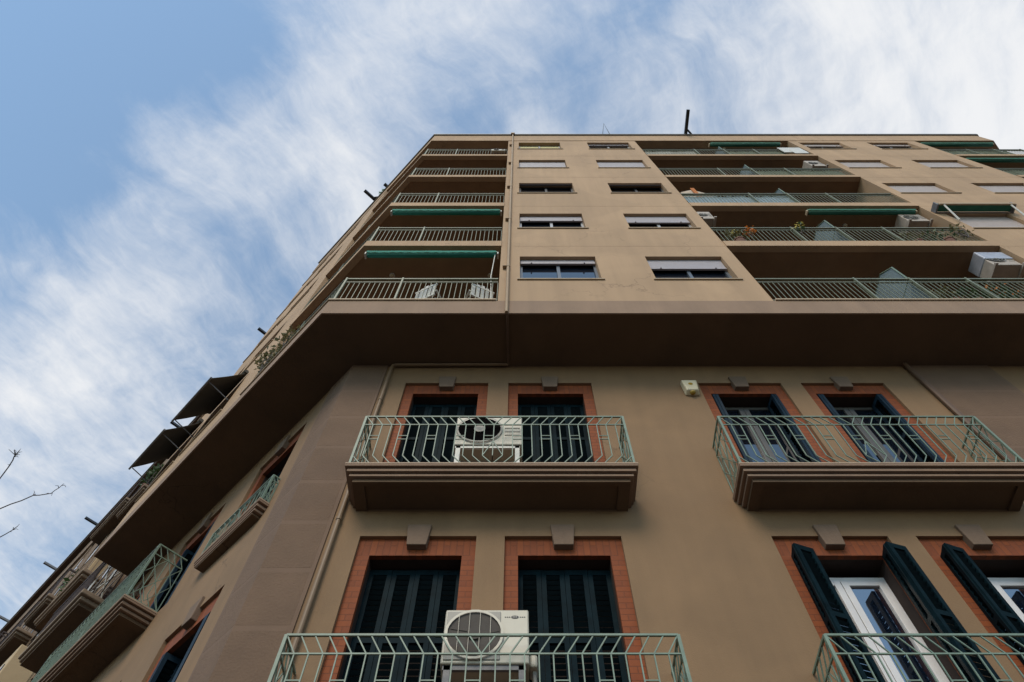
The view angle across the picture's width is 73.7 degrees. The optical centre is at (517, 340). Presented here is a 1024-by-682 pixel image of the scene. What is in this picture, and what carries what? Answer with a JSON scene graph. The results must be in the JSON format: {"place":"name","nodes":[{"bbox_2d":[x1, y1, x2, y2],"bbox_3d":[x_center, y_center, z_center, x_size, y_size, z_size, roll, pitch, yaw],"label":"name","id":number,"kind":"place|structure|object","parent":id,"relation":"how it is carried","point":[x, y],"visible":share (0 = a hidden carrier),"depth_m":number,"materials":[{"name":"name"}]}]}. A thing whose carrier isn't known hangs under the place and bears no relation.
{"place":"outdoors","nodes":[
{"label":"outdoors","id":0,"kind":"place"},
{"bbox_2d":[87,557,108,576],"bbox_3d":[-10.117,5.440,16.506,0.377,0.940,0.400,41,-71,-18],"label":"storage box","id":1,"kind":"object","parent":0,"point":[93,563],"visible":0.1,"depth_m":16.26,"materials":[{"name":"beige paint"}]},
{"bbox_2d":[0,0,1023,629],"label":"sky","id":2,"kind":"structure","parent":0,"point":[174,173],"materials":[{"name":"blue"}]},
{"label":"pavement","id":3,"kind":"structure","parent":0,"visible":0},
{"bbox_2d":[0,449,65,536],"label":"street tree","id":4,"kind":"object","parent":3,"relation":"on","point":[14,453],"visible":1,"depth_m":7.51,"materials":[{"name":"brown plant"}]},
{"bbox_2d":[0,415,201,681],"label":"neighbour building","id":5,"kind":"structure","parent":3,"relation":"on","point":[42,625],"depth_m":16.30,"materials":[{"name":"paint"}]},
{"bbox_2d":[0,615,8,621],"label":"roof beam","id":6,"kind":"structure","parent":5,"relation":"on","point":[4,619],"depth_m":36.38,"materials":[{"name":"grey metal"}]},
{"bbox_2d":[0,644,33,681],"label":"wall","id":7,"kind":"structure","parent":5,"relation":"in","point":[11,670],"depth_m":14.26,"materials":[{"name":"beige paint"}]},
{"bbox_2d":[26,631,40,646],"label":"window","id":8,"kind":"structure","parent":5,"relation":"in","point":[33,638],"depth_m":20.25,"materials":[{"name":"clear glass"}]},
{"bbox_2d":[43,561,56,569],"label":"roof beam","id":9,"kind":"structure","parent":5,"relation":"on","point":[50,565],"depth_m":34.71,"materials":[{"name":"grey metal"}]},
{"bbox_2d":[25,569,75,629],"bbox_3d":[-17.946,9.983,26.237,0.080,2.340,1.280,41,-71,-18],"label":"window","id":10,"kind":"structure","parent":5,"relation":"in","point":[55,592],"depth_m":27.00,"materials":[{"name":"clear glass"}]},
{"bbox_2d":[27,592,95,681],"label":"window","id":11,"kind":"structure","parent":5,"relation":"in","point":[34,674],"depth_m":14.06,"materials":[{"name":"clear glass"}]},
{"bbox_2d":[57,568,78,595],"bbox_3d":[-11.285,6.278,17.183,0.627,1.418,1.008,41,-71,-18],"label":"potted plant","id":12,"kind":"object","parent":5,"relation":"on","point":[66,579],"visible":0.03,"depth_m":17.19,"materials":[{"name":"green plant"}]},
{"bbox_2d":[62,543,95,582],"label":"window","id":13,"kind":"structure","parent":5,"relation":"in","point":[94,544],"depth_m":28.28,"materials":[{"name":"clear glass"}]},
{"bbox_2d":[84,516,97,525],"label":"roof beam","id":14,"kind":"structure","parent":5,"relation":"on","point":[90,520],"depth_m":33.44,"materials":[{"name":"black metal"}]},
{"bbox_2d":[74,533,109,574],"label":"window","id":15,"kind":"structure","parent":5,"relation":"in","point":[96,548],"depth_m":25.79,"materials":[{"name":"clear glass"}]},
{"bbox_2d":[87,564,122,597],"bbox_3d":[-8.424,5.110,13.314,0.395,1.106,1.527,41,-71,-18],"label":"drying rack","id":16,"kind":"object","parent":5,"relation":"on","point":[105,582],"visible":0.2,"depth_m":13.62,"materials":[{"name":"white metal"}]},
{"bbox_2d":[100,571,124,599],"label":"window","id":17,"kind":"structure","parent":5,"relation":"in","point":[105,594],"depth_m":14.16,"materials":[{"name":"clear glass"}]},
{"bbox_2d":[138,462,164,490],"bbox_3d":[-12.306,4.664,23.001,0.655,1.368,1.199,41,-71,-18],"label":"potted plant","id":18,"kind":"object","parent":5,"relation":"on","point":[153,471],"visible":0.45,"depth_m":22.91,"materials":[{"name":"green plant"}]},
{"bbox_2d":[170,421,180,427],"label":"roof beam","id":19,"kind":"structure","parent":5,"relation":"on","point":[173,423],"depth_m":30.97,"materials":[{"name":"black metal"}]},
{"bbox_2d":[257,327,266,334],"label":"roof beam","id":20,"kind":"structure","parent":5,"relation":"on","point":[262,331],"depth_m":28.90,"materials":[{"name":"black metal"}]},
{"bbox_2d":[31,132,1023,681],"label":"apartment building","id":21,"kind":"structure","parent":3,"relation":"on","point":[819,476],"depth_m":9.81,"materials":[{"name":"paint"}]},
{"bbox_2d":[131,581,148,599],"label":"french window","id":22,"kind":"structure","parent":21,"relation":"in","point":[136,594],"depth_m":12.37,"materials":[{"name":"glass"}]},
{"bbox_2d":[135,461,173,502],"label":"window","id":23,"kind":"structure","parent":21,"relation":"in","point":[170,464],"depth_m":13.86,"materials":[{"name":"stone"}]},
{"bbox_2d":[128,418,203,483],"bbox_3d":[-7.593,2.256,14.749,0.543,1.027,1.400,41,-71,-18],"label":"drop awning","id":24,"kind":"object","parent":21,"relation":"attached to","point":[166,444],"visible":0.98,"depth_m":14.69,"materials":[{"name":"grey fabric"}]},
{"bbox_2d":[146,594,219,681],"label":"french window","id":25,"kind":"structure","parent":21,"relation":"in","point":[170,663],"depth_m":7.86,"materials":[{"name":"paint"}]},
{"bbox_2d":[149,512,219,611],"bbox_3d":[-5.186,3.769,10.961,0.635,2.330,1.280,41,-71,-18],"label":"french window","id":26,"kind":"structure","parent":21,"relation":"in","point":[192,548],"depth_m":11.36,"materials":[{"name":"brick"}]},
{"bbox_2d":[178,409,221,455],"bbox_3d":[-6.151,1.588,13.948,0.220,1.265,1.500,41,-71,-18],"label":"window","id":27,"kind":"structure","parent":21,"relation":"in","point":[220,410],"depth_m":13.35,"materials":[{"name":"stone"}]},
{"bbox_2d":[171,369,248,436],"bbox_3d":[-6.400,1.168,14.216,0.543,1.027,1.440,41,-71,-18],"label":"drop awning","id":28,"kind":"object","parent":21,"relation":"attached to","point":[210,396],"visible":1,"depth_m":14.16,"materials":[{"name":"grey fabric"}]},
{"bbox_2d":[241,339,272,373],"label":"window","id":29,"kind":"structure","parent":21,"relation":"in","point":[272,339],"depth_m":16.06,"materials":[{"name":"metal"}]},
{"bbox_2d":[243,330,272,362],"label":"window","id":30,"kind":"structure","parent":21,"relation":"in","point":[272,330],"depth_m":19.43,"materials":[{"name":"metal"}]},
{"bbox_2d":[253,345,279,372],"bbox_3d":[-4.578,0.350,12.504,0.376,0.876,0.574,41,-71,-18],"label":"potted plant","id":31,"kind":"object","parent":21,"relation":"on","point":[260,360],"visible":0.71,"depth_m":12.45,"materials":[{"name":"green plant"}]},
{"bbox_2d":[236,430,302,519],"bbox_3d":[-3.600,2.323,10.252,0.635,2.330,1.280,41,-71,-18],"label":"french window","id":32,"kind":"structure","parent":21,"relation":"in","point":[284,450],"depth_m":10.93,"materials":[{"name":"brick"}]},
{"bbox_2d":[275,325,300,354],"bbox_3d":[-4.063,0.007,12.127,0.437,0.660,0.685,41,-71,-18],"label":"potted plant","id":33,"kind":"object","parent":21,"relation":"on","point":[284,335],"visible":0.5,"depth_m":12.10,"materials":[{"name":"green plant"}]},
{"bbox_2d":[276,290,302,318],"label":"window","id":34,"kind":"structure","parent":21,"relation":"in","point":[302,290],"depth_m":22.16,"materials":[{"name":"metal"}]},
{"bbox_2d":[277,290,309,325],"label":"window","id":35,"kind":"structure","parent":21,"relation":"in","point":[308,290],"depth_m":18.87,"materials":[{"name":"metal"}]},
{"bbox_2d":[302,259,326,285],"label":"window","id":36,"kind":"structure","parent":21,"relation":"in","point":[325,259],"depth_m":24.81,"materials":[{"name":"metal"}]},
{"bbox_2d":[307,253,335,285],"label":"window","id":37,"kind":"structure","parent":21,"relation":"in","point":[335,253],"depth_m":21.63,"materials":[{"name":"metal"}]},
{"bbox_2d":[330,226,356,254],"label":"window","id":38,"kind":"structure","parent":21,"relation":"in","point":[355,226],"depth_m":24.27,"materials":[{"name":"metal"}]},
{"bbox_2d":[364,189,377,200],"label":"roof beam","id":39,"kind":"structure","parent":21,"relation":"on","point":[370,195],"depth_m":26.30,"materials":[{"name":"black metal"}]},
{"bbox_2d":[319,525,475,681],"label":"french window","id":40,"kind":"structure","parent":21,"relation":"in","point":[409,585],"depth_m":6.93,"materials":[{"name":"brick"}]},
{"bbox_2d":[415,283,440,297],"bbox_3d":[-1.500,-0.526,11.802,0.497,1.110,0.559,-23,-66,11],"label":"garden chair","id":41,"kind":"object","parent":21,"relation":"on","point":[426,290],"visible":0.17,"depth_m":11.91,"materials":[{"name":"white plastic"}]},
{"bbox_2d":[364,251,498,297],"bbox_3d":[-1.685,-1.195,12.393,2.628,2.410,0.162,0,-64,0],"label":"rolled awning","id":42,"kind":"object","parent":21,"relation":"attached to","point":[429,254],"visible":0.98,"depth_m":13.39,"materials":[{"name":"green fabric"}]},
{"bbox_2d":[383,376,487,461],"bbox_3d":[-1.090,1.479,9.511,1.280,2.920,0.635,0,-64,0],"label":"french window","id":43,"kind":"structure","parent":21,"relation":"in","point":[446,398],"depth_m":10.08,"materials":[{"name":"wood"}]},
{"bbox_2d":[390,209,501,215],"bbox_3d":[-1.685,-3.044,16.167,2.628,0.125,0.162,0,-64,0],"label":"rolled awning","id":44,"kind":"object","parent":21,"relation":"attached to","point":[446,211],"visible":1,"depth_m":16.14,"materials":[{"name":"green fabric"}]},
{"bbox_2d":[465,283,493,297],"bbox_3d":[-0.720,-0.526,11.802,0.497,1.110,0.559,23,-66,-11],"label":"garden chair","id":45,"kind":"object","parent":21,"relation":"on","point":[478,287],"visible":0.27,"depth_m":11.90,"materials":[{"name":"white plastic"}]},
{"bbox_2d":[454,418,521,461],"bbox_3d":[-0.365,1.393,8.542,0.850,1.244,0.322,0,-64,0],"label":"air conditioner","id":46,"kind":"object","parent":21,"relation":"on","point":[498,437],"visible":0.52,"depth_m":8.55,"materials":[{"name":"white"}]},
{"bbox_2d":[440,610,537,681],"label":"air conditioner","id":47,"kind":"object","parent":21,"relation":"on","point":[486,621],"visible":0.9,"depth_m":5.77,"materials":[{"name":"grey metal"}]},
{"bbox_2d":[491,149,504,152],"bbox_3d":[-0.630,-6.259,22.434,0.460,0.200,0.102,0,-64,0],"label":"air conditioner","id":48,"kind":"object","parent":21,"relation":"attached to","point":[497,150],"visible":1,"depth_m":22.35,"materials":[{"name":"white"}]},
{"bbox_2d":[517,146,562,148],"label":"window","id":49,"kind":"structure","parent":21,"relation":"in","point":[520,147],"depth_m":23.90,"materials":[{"name":"metal"}]},
{"bbox_2d":[517,162,568,167],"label":"window","id":50,"kind":"structure","parent":21,"relation":"in","point":[521,164],"depth_m":20.93,"materials":[{"name":"metal"}]},
{"bbox_2d":[517,184,576,193],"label":"window","id":51,"kind":"structure","parent":21,"relation":"in","point":[522,190],"depth_m":18.44,"materials":[{"name":"black glass"}]},
{"bbox_2d":[517,217,588,228],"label":"window","id":52,"kind":"structure","parent":21,"relation":"in","point":[525,222],"depth_m":15.51,"materials":[{"name":"metal"}]},
{"bbox_2d":[508,376,605,461],"bbox_3d":[0.500,1.479,9.511,1.280,2.920,0.635,0,-64,0],"label":"french window","id":53,"kind":"structure","parent":21,"relation":"in","point":[549,398],"depth_m":9.99,"materials":[{"name":"wood"}]},
{"bbox_2d":[517,260,604,279],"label":"window","id":54,"kind":"structure","parent":21,"relation":"in","point":[529,269],"depth_m":12.83,"materials":[{"name":"glass"}]},
{"bbox_2d":[503,525,647,681],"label":"french window","id":55,"kind":"structure","parent":21,"relation":"in","point":[565,584],"depth_m":6.95,"materials":[{"name":"brick"}]},
{"bbox_2d":[588,145,634,148],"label":"window","id":56,"kind":"structure","parent":21,"relation":"in","point":[590,146],"depth_m":23.90,"materials":[{"name":"metal"}]},
{"bbox_2d":[597,162,650,167],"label":"window","id":57,"kind":"structure","parent":21,"relation":"in","point":[601,164],"depth_m":20.93,"materials":[{"name":"metal"}]},
{"bbox_2d":[609,185,671,193],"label":"window","id":58,"kind":"structure","parent":21,"relation":"in","point":[615,190],"depth_m":18.37,"materials":[{"name":"black glass"}]},
{"bbox_2d":[625,217,700,228],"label":"window","id":59,"kind":"structure","parent":21,"relation":"in","point":[634,222],"depth_m":15.47,"materials":[{"name":"metal"}]},
{"bbox_2d":[645,151,695,153],"bbox_3d":[5.075,-6.166,22.518,1.650,0.869,0.018,0,-64,0],"label":"privacy screen","id":60,"kind":"object","parent":21,"relation":"attached to","point":[670,152],"visible":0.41,"depth_m":22.72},
{"bbox_2d":[684,109,691,133],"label":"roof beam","id":61,"kind":"structure","parent":21,"relation":"on","point":[686,130],"depth_m":25.13,"materials":[{"name":"black metal"}]},
{"bbox_2d":[680,380,698,395],"bbox_3d":[2.620,0.706,10.330,0.239,0.373,0.102,0,-64,0],"label":"alarm box","id":62,"kind":"object","parent":21,"relation":"attached to","point":[690,388],"visible":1,"depth_m":10.26,"materials":[{"name":"beige plastic"}]},
{"bbox_2d":[647,260,742,279],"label":"window","id":63,"kind":"structure","parent":21,"relation":"in","point":[662,269],"depth_m":12.74,"materials":[{"name":"plastic"}]},
{"bbox_2d":[681,188,711,202],"bbox_3d":[4.764,-3.470,17.674,0.965,2.076,0.519,0,-64,0],"label":"covered bundle","id":64,"kind":"object","parent":21,"relation":"on","point":[692,190],"visible":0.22,"depth_m":18.13,"materials":[{"name":"beige fabric"}]},
{"bbox_2d":[697,212,716,232],"bbox_3d":[4.360,-2.715,15.941,0.360,0.620,0.550,0,-64,0],"label":"air conditioner","id":65,"kind":"object","parent":21,"relation":"attached to","point":[708,218],"visible":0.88,"depth_m":15.66,"materials":[{"name":"white"}]},
{"bbox_2d":[720,228,749,240],"bbox_3d":[4.627,-2.124,14.374,0.693,0.906,0.442,0,-64,0],"label":"potted plant","id":66,"kind":"object","parent":21,"relation":"on","point":[738,236],"visible":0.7,"depth_m":14.42,"materials":[{"name":"green plant"}]},
{"bbox_2d":[684,196,794,202],"bbox_3d":[5.575,-3.509,17.094,2.650,0.870,0.018,0,-64,0],"label":"privacy screen","id":67,"kind":"object","parent":21,"relation":"attached to","point":[700,200],"visible":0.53,"depth_m":17.18,"materials":[{"name":"grey"}]},
{"bbox_2d":[708,142,781,146],"bbox_3d":[8.025,-6.915,24.070,2.548,0.125,0.162,0,-64,0],"label":"rolled awning","id":68,"kind":"object","parent":21,"relation":"attached to","point":[746,144],"visible":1,"depth_m":24.04,"materials":[{"name":"green fabric"}]},
{"bbox_2d":[742,225,756,239],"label":"potted plant","id":69,"kind":"object","parent":21,"relation":"hanging from","point":[750,231],"visible":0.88,"depth_m":14.51,"materials":[{"name":"orange plant"}]},
{"bbox_2d":[729,151,784,153],"bbox_3d":[7.950,-6.166,22.518,1.900,0.869,0.018,0,-64,0],"label":"privacy screen","id":70,"kind":"object","parent":21,"relation":"attached to","point":[745,152],"visible":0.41,"depth_m":22.72,"materials":[{"name":"green"}]},
{"bbox_2d":[699,376,832,465],"bbox_3d":[3.430,1.479,9.511,1.280,2.920,0.635,0,-64,0],"label":"french window","id":71,"kind":"structure","parent":21,"relation":"in","point":[739,398],"depth_m":9.94,"materials":[{"name":"brick"}]},
{"bbox_2d":[777,148,807,152],"bbox_3d":[9.125,-6.288,22.559,0.750,1.050,0.045,0,-64,0],"label":"white sheet","id":72,"kind":"object","parent":21,"relation":"hanging from","point":[792,150],"visible":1,"depth_m":22.47,"materials":[{"name":"fabric"}]},
{"bbox_2d":[794,222,804,234],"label":"potted plant","id":73,"kind":"object","parent":21,"relation":"hanging from","point":[799,231],"visible":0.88,"depth_m":14.67,"materials":[{"name":"green plant"}]},
{"bbox_2d":[756,171,844,174],"bbox_3d":[8.250,-4.842,19.815,2.500,0.870,0.018,0,-64,0],"label":"railing","id":74,"kind":"object","parent":21,"relation":"attached to","point":[781,173],"visible":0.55,"depth_m":19.91,"materials":[{"name":"grey"}]},
{"bbox_2d":[802,161,828,167],"bbox_3d":[9.200,-5.352,21.153,0.480,0.800,0.400,0,-64,0],"label":"air conditioner","id":75,"kind":"object","parent":21,"relation":"attached to","point":[811,164],"visible":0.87,"depth_m":20.99,"materials":[{"name":"white"}]},
{"bbox_2d":[804,145,856,148],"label":"window","id":76,"kind":"structure","parent":21,"relation":"in","point":[809,146],"depth_m":23.76,"materials":[{"name":"metal"}]},
{"bbox_2d":[805,209,917,215],"bbox_3d":[8.160,-3.053,16.185,2.618,0.125,0.162,0,-64,0],"label":"rolled awning","id":77,"kind":"object","parent":21,"relation":"attached to","point":[857,211],"visible":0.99,"depth_m":16.16,"materials":[{"name":"green fabric"}]},
{"bbox_2d":[839,162,901,167],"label":"window","id":78,"kind":"structure","parent":21,"relation":"in","point":[849,164],"depth_m":20.93,"materials":[{"name":"metal"}]},
{"bbox_2d":[802,376,954,461],"bbox_3d":[5.020,1.479,9.511,1.280,2.920,0.635,0,-64,0],"label":"french window","id":79,"kind":"structure","parent":21,"relation":"in","point":[842,398],"depth_m":9.93,"materials":[{"name":"brick"}]},
{"bbox_2d":[773,525,1000,681],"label":"french window","id":80,"kind":"structure","parent":21,"relation":"in","point":[843,585],"depth_m":6.76,"materials":[{"name":"brick"}]},
{"bbox_2d":[874,145,927,148],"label":"window","id":81,"kind":"structure","parent":21,"relation":"in","point":[880,146],"depth_m":23.82,"materials":[{"name":"metal"}]},
{"bbox_2d":[892,231,927,240],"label":"potted plant","id":82,"kind":"object","parent":21,"relation":"on","point":[919,238],"visible":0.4,"depth_m":14.45,"materials":[{"name":"green plant"}]},
{"bbox_2d":[894,214,933,236],"bbox_3d":[9.250,-2.724,15.982,0.540,0.600,0.430,0,-64,0],"label":"air conditioner","id":83,"kind":"object","parent":21,"relation":"attached to","point":[909,220],"visible":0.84,"depth_m":15.81,"materials":[{"name":"white"}]},
{"bbox_2d":[889,186,961,193],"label":"window","id":84,"kind":"structure","parent":21,"relation":"in","point":[903,189],"depth_m":18.08,"materials":[{"name":"metal"}]},
{"bbox_2d":[921,229,956,240],"bbox_3d":[8.933,-2.109,14.365,0.794,0.895,0.402,0,-64,0],"label":"potted plant","id":85,"kind":"object","parent":21,"relation":"on","point":[949,238],"visible":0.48,"depth_m":14.42,"materials":[{"name":"green plant"}]},
{"bbox_2d":[930,284,963,297],"bbox_3d":[7.359,-0.678,11.630,0.417,0.904,0.492,41,-71,-18],"label":"potted plant","id":86,"kind":"object","parent":21,"relation":"on","point":[944,294],"visible":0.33,"depth_m":11.72,"materials":[{"name":"green plant"}]},
{"bbox_2d":[917,162,982,167],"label":"window","id":87,"kind":"structure","parent":21,"relation":"in","point":[930,164],"depth_m":20.93,"materials":[{"name":"metal"}]},
{"bbox_2d":[921,142,994,146],"bbox_3d":[15.475,-6.915,24.070,2.648,0.125,0.162,0,-64,0],"label":"rolled awning","id":88,"kind":"object","parent":21,"relation":"attached to","point":[959,144],"visible":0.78,"depth_m":24.04,"materials":[{"name":"green fabric"}]},
{"bbox_2d":[948,223,973,238],"bbox_3d":[9.363,-2.307,14.438,0.449,0.687,0.361,0,-64,0],"label":"potted plant","id":89,"kind":"object","parent":21,"relation":"hanging from","point":[959,231],"visible":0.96,"depth_m":14.40,"materials":[{"name":"green plant"}]},
{"bbox_2d":[952,286,982,297],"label":"potted plant","id":90,"kind":"object","parent":21,"relation":"on","point":[971,291],"visible":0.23,"depth_m":11.73,"materials":[{"name":"green plant"}]},
{"bbox_2d":[918,525,1023,678],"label":"french window","id":91,"kind":"structure","parent":21,"relation":"in","point":[988,574],"depth_m":7.11,"materials":[{"name":"brick"}]},
{"bbox_2d":[931,202,1023,220],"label":"awning","id":92,"kind":"object","parent":21,"relation":"attached to","point":[1010,207],"depth_m":15.77,"materials":[{"name":"green fabric"}]},
{"bbox_2d":[945,151,1012,154],"bbox_3d":[15.300,-6.173,22.532,2.200,0.900,0.018,0,-64,0],"label":"privacy screen","id":93,"kind":"object","parent":21,"relation":"attached to","point":[975,151],"visible":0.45,"depth_m":22.73,"materials":[{"name":"green"}]},
{"bbox_2d":[953,217,1023,228],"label":"window","id":94,"kind":"structure","parent":21,"relation":"in","point":[975,222],"depth_m":15.33,"materials":[{"name":"metal"}]},
{"bbox_2d":[965,158,1023,162],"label":"rolled awning","id":95,"kind":"object","parent":21,"relation":"attached to","point":[999,160],"visible":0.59,"depth_m":21.61,"materials":[{"name":"green fabric"}]},
{"bbox_2d":[968,252,1023,283],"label":"air conditioner","id":96,"kind":"object","parent":21,"relation":"attached to","point":[992,265],"visible":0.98,"depth_m":13.07,"materials":[{"name":"white metal"}]},
{"bbox_2d":[979,186,1023,193],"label":"window","id":97,"kind":"structure","parent":21,"relation":"in","point":[996,189],"depth_m":18.18,"materials":[{"name":"metal"}]},
{"bbox_2d":[981,283,1023,297],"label":"potted plant","id":98,"kind":"object","parent":21,"relation":"on","point":[999,289],"visible":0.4,"depth_m":11.95,"materials":[{"name":"green plant"}]},
{"bbox_2d":[1004,171,1023,174],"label":"privacy screen","id":99,"kind":"object","parent":21,"relation":"attached to","point":[1014,172],"visible":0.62,"depth_m":19.98,"materials":[{"name":"grey"}]}
]}

